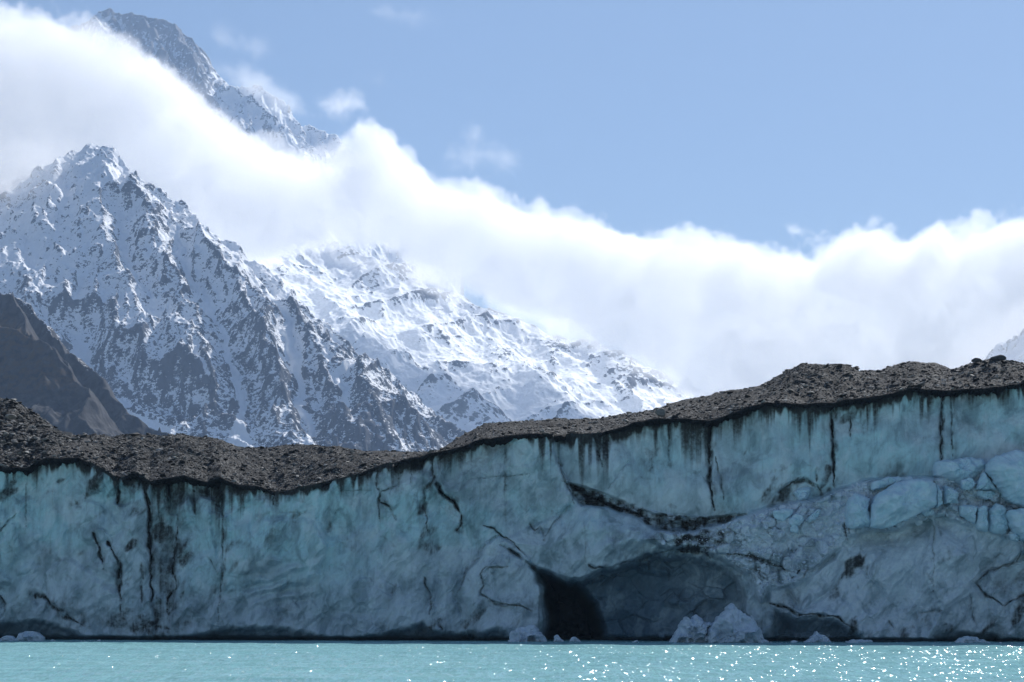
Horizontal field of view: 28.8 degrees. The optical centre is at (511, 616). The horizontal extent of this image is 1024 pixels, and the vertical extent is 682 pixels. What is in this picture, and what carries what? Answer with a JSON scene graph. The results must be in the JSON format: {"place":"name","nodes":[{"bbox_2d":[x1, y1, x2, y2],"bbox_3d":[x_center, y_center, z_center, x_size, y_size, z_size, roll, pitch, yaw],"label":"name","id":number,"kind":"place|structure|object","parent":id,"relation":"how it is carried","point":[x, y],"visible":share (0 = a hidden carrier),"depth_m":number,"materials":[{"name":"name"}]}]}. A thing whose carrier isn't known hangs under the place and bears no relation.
{"place":"outdoors","nodes":[
{"label":"outdoors","id":0,"kind":"place"},
{"bbox_2d":[0,292,168,436],"bbox_3d":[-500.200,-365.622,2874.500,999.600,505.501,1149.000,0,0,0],"label":"dark foothill","id":1,"kind":"structure","parent":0,"point":[48,376],"depth_m":2843.17,"materials":[{"name":"grey stone"}]},
{"bbox_2d":[0,8,463,295],"bbox_3d":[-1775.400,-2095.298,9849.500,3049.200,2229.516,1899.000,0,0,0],"label":"cloud","id":2,"kind":"structure","parent":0,"point":[138,93],"depth_m":9729.62,"materials":[{"name":"water vapor"},{"name":"water droplets"}]},
{"bbox_2d":[0,143,464,451],"bbox_3d":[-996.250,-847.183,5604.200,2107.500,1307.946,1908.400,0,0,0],"label":"snowy mountain","id":3,"kind":"structure","parent":0,"point":[153,306],"depth_m":5440.05,"materials":[{"name":"white snow"}]},
{"bbox_2d":[138,166,713,431],"bbox_3d":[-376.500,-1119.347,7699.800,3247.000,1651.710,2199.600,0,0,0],"label":"glaciated mountain","id":4,"kind":"structure","parent":0,"point":[458,361],"depth_m":8006.39,"materials":[{"name":"white snow"}]},
{"bbox_2d":[0,359,1023,641],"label":"glacier","id":5,"kind":"object","parent":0,"point":[548,535],"visible":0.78,"depth_m":202.05,"materials":[{"name":"blue ice"}]},
{"bbox_2d":[5,414,15,418],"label":"boulder","id":6,"kind":"object","parent":5,"relation":"on","point":[10,416],"visible":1,"depth_m":242.66,"materials":[{"name":"grey stone"}]},
{"bbox_2d":[61,431,72,435],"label":"boulder","id":7,"kind":"object","parent":5,"relation":"on","point":[67,433],"visible":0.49,"depth_m":238.03,"materials":[{"name":"grey stone"}]},
{"bbox_2d":[0,359,1023,491],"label":"loose stones","id":8,"kind":"object","parent":5,"relation":"on","point":[268,486],"visible":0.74,"depth_m":220.74,"materials":[{"name":"grey gravel"}]},
{"bbox_2d":[655,407,665,416],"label":"boulder","id":9,"kind":"object","parent":5,"relation":"on","point":[660,412],"visible":0.96,"depth_m":202.12,"materials":[{"name":"grey stone"}]},
{"bbox_2d":[772,508,793,520],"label":"ice block","id":10,"kind":"structure","parent":5,"relation":"on","point":[783,514],"depth_m":194.15,"materials":[{"name":"blue ice"}]},
{"bbox_2d":[790,525,798,532],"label":"ice block","id":11,"kind":"structure","parent":5,"relation":"on","point":[794,528],"depth_m":193.53,"materials":[{"name":"blue ice"}]},
{"bbox_2d":[789,513,803,525],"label":"ice block","id":12,"kind":"structure","parent":5,"relation":"on","point":[797,519],"depth_m":193.44,"materials":[{"name":"blue ice"}]},
{"bbox_2d":[793,487,810,499],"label":"ice block","id":13,"kind":"structure","parent":5,"relation":"on","point":[803,493],"depth_m":197.10,"materials":[{"name":"blue ice"}]},
{"bbox_2d":[807,509,820,521],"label":"ice block","id":14,"kind":"structure","parent":5,"relation":"on","point":[812,517],"depth_m":194.02,"materials":[{"name":"blue ice"}]},
{"bbox_2d":[659,475,1021,591],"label":"ice rubble","id":15,"kind":"object","parent":5,"relation":"on","point":[837,536],"visible":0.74,"depth_m":193.55,"materials":[{"name":"blue ice"}]},
{"bbox_2d":[845,493,869,528],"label":"ice block","id":16,"kind":"structure","parent":5,"relation":"on","point":[857,513],"depth_m":190.72,"materials":[{"name":"blue ice"}]},
{"bbox_2d":[871,476,912,489],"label":"ice block","id":17,"kind":"structure","parent":5,"relation":"on","point":[882,483],"depth_m":191.35,"materials":[{"name":"blue ice"}]},
{"bbox_2d":[869,478,936,528],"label":"ice block","id":18,"kind":"structure","parent":5,"relation":"on","point":[889,507],"depth_m":188.98,"materials":[{"name":"blue ice"}]},
{"bbox_2d":[922,509,933,515],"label":"ice block","id":19,"kind":"structure","parent":5,"relation":"on","point":[930,512],"depth_m":191.13,"materials":[{"name":"blue ice"}]},
{"bbox_2d":[935,484,942,507],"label":"ice block","id":20,"kind":"structure","parent":5,"relation":"on","point":[939,498],"depth_m":190.13,"materials":[{"name":"blue ice"}]},
{"bbox_2d":[942,485,958,503],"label":"ice block","id":21,"kind":"structure","parent":5,"relation":"on","point":[950,494],"depth_m":191.19,"materials":[{"name":"blue ice"}]},
{"bbox_2d":[932,457,985,484],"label":"ice block","id":22,"kind":"structure","parent":5,"relation":"on","point":[958,470],"depth_m":192.13,"materials":[{"name":"blue ice"}]},
{"bbox_2d":[960,478,974,489],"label":"ice block","id":23,"kind":"structure","parent":5,"relation":"on","point":[967,483],"depth_m":191.09,"materials":[{"name":"blue ice"}]},
{"bbox_2d":[959,505,977,523],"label":"ice block","id":24,"kind":"structure","parent":5,"relation":"on","point":[965,513],"depth_m":189.99,"materials":[{"name":"blue ice"}]},
{"bbox_2d":[971,358,980,362],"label":"boulder","id":25,"kind":"object","parent":5,"relation":"on","point":[974,360],"visible":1,"depth_m":239.23,"materials":[{"name":"grey stone"}]},
{"bbox_2d":[975,505,988,531],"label":"ice block","id":26,"kind":"structure","parent":5,"relation":"on","point":[982,524],"depth_m":189.43,"materials":[{"name":"blue ice"}]},
{"bbox_2d":[975,472,995,489],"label":"ice block","id":27,"kind":"structure","parent":5,"relation":"on","point":[984,481],"depth_m":190.72,"materials":[{"name":"blue ice"}]},
{"bbox_2d":[977,490,994,499],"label":"ice block","id":28,"kind":"structure","parent":5,"relation":"on","point":[984,494],"depth_m":191.28,"materials":[{"name":"blue ice"}]},
{"bbox_2d":[988,503,1007,533],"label":"ice block","id":29,"kind":"structure","parent":5,"relation":"on","point":[996,514],"depth_m":189.77,"materials":[{"name":"blue ice"}]},
{"bbox_2d":[990,355,1005,359],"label":"boulder","id":30,"kind":"object","parent":5,"relation":"on","point":[1000,357],"visible":1,"depth_m":238.55,"materials":[{"name":"grey stone"}]},
{"bbox_2d":[984,449,1023,507],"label":"ice block","id":31,"kind":"structure","parent":5,"relation":"on","point":[1004,472],"depth_m":188.38,"materials":[{"name":"blue ice"}]},
{"bbox_2d":[1009,533,1018,541],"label":"ice block","id":32,"kind":"structure","parent":5,"relation":"on","point":[1014,537],"depth_m":188.67,"materials":[{"name":"blue ice"}]},
{"bbox_2d":[1006,508,1023,540],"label":"ice block","id":33,"kind":"structure","parent":5,"relation":"on","point":[1015,518],"depth_m":187.99,"materials":[{"name":"blue ice"}]},
{"bbox_2d":[0,639,1023,681],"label":"lake","id":34,"kind":"structure","parent":0,"point":[95,660],"depth_m":110.07,"materials":[{"name":"liquid"}]},
{"bbox_2d":[0,635,15,640],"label":"iceberg","id":35,"kind":"object","parent":34,"relation":"on","point":[7,638],"visible":0.84,"depth_m":205.71,"materials":[{"name":"ice"}]},
{"bbox_2d":[14,631,44,640],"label":"iceberg","id":36,"kind":"object","parent":34,"relation":"on","point":[30,636],"visible":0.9,"depth_m":205.39,"materials":[{"name":"ice"}]},
{"bbox_2d":[9,639,1013,643],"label":"brash ice","id":37,"kind":"structure","parent":34,"relation":"on","point":[793,641],"depth_m":190.06,"materials":[{"name":"white ice"}]},
{"bbox_2d":[508,625,546,641],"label":"iceberg","id":38,"kind":"object","parent":34,"relation":"on","point":[530,633],"visible":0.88,"depth_m":194.98,"materials":[{"name":"ice"}]},
{"bbox_2d":[553,635,563,641],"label":"iceberg","id":39,"kind":"object","parent":34,"relation":"on","point":[557,638],"visible":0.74,"depth_m":194.54,"materials":[{"name":"ice"}]},
{"bbox_2d":[570,637,580,641],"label":"iceberg","id":40,"kind":"object","parent":34,"relation":"on","point":[574,639],"visible":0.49,"depth_m":194.10,"materials":[{"name":"ice"}]},
{"bbox_2d":[669,614,711,642],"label":"iceberg","id":41,"kind":"object","parent":34,"relation":"on","point":[694,628],"visible":0.88,"depth_m":189.81,"materials":[{"name":"blue ice"}]},
{"bbox_2d":[707,603,768,642],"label":"iceberg","id":42,"kind":"object","parent":34,"relation":"on","point":[731,623],"visible":0.93,"depth_m":188.19,"materials":[{"name":"blue ice"}]},
{"bbox_2d":[803,631,830,641],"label":"iceberg","id":43,"kind":"object","parent":34,"relation":"on","point":[816,636],"visible":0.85,"depth_m":189.06,"materials":[{"name":"ice"}]},
{"bbox_2d":[848,639,872,642],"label":"iceberg","id":44,"kind":"object","parent":34,"relation":"on","point":[856,641],"visible":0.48,"depth_m":188.23,"materials":[{"name":"ice"}]},
{"bbox_2d":[954,636,985,642],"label":"iceberg","id":45,"kind":"object","parent":34,"relation":"on","point":[967,639],"visible":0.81,"depth_m":186.40,"materials":[{"name":"ice"}]},
{"bbox_2d":[0,0,1023,392],"label":"sky","id":46,"kind":"structure","parent":0,"point":[717,195],"materials":[{"name":"blue"}]},
{"bbox_2d":[982,329,1023,362],"bbox_3d":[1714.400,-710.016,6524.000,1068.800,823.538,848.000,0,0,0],"label":"distant peak","id":47,"kind":"structure","parent":0,"point":[1012,348],"depth_m":6761.94,"materials":[{"name":"white snow"}]}
]}

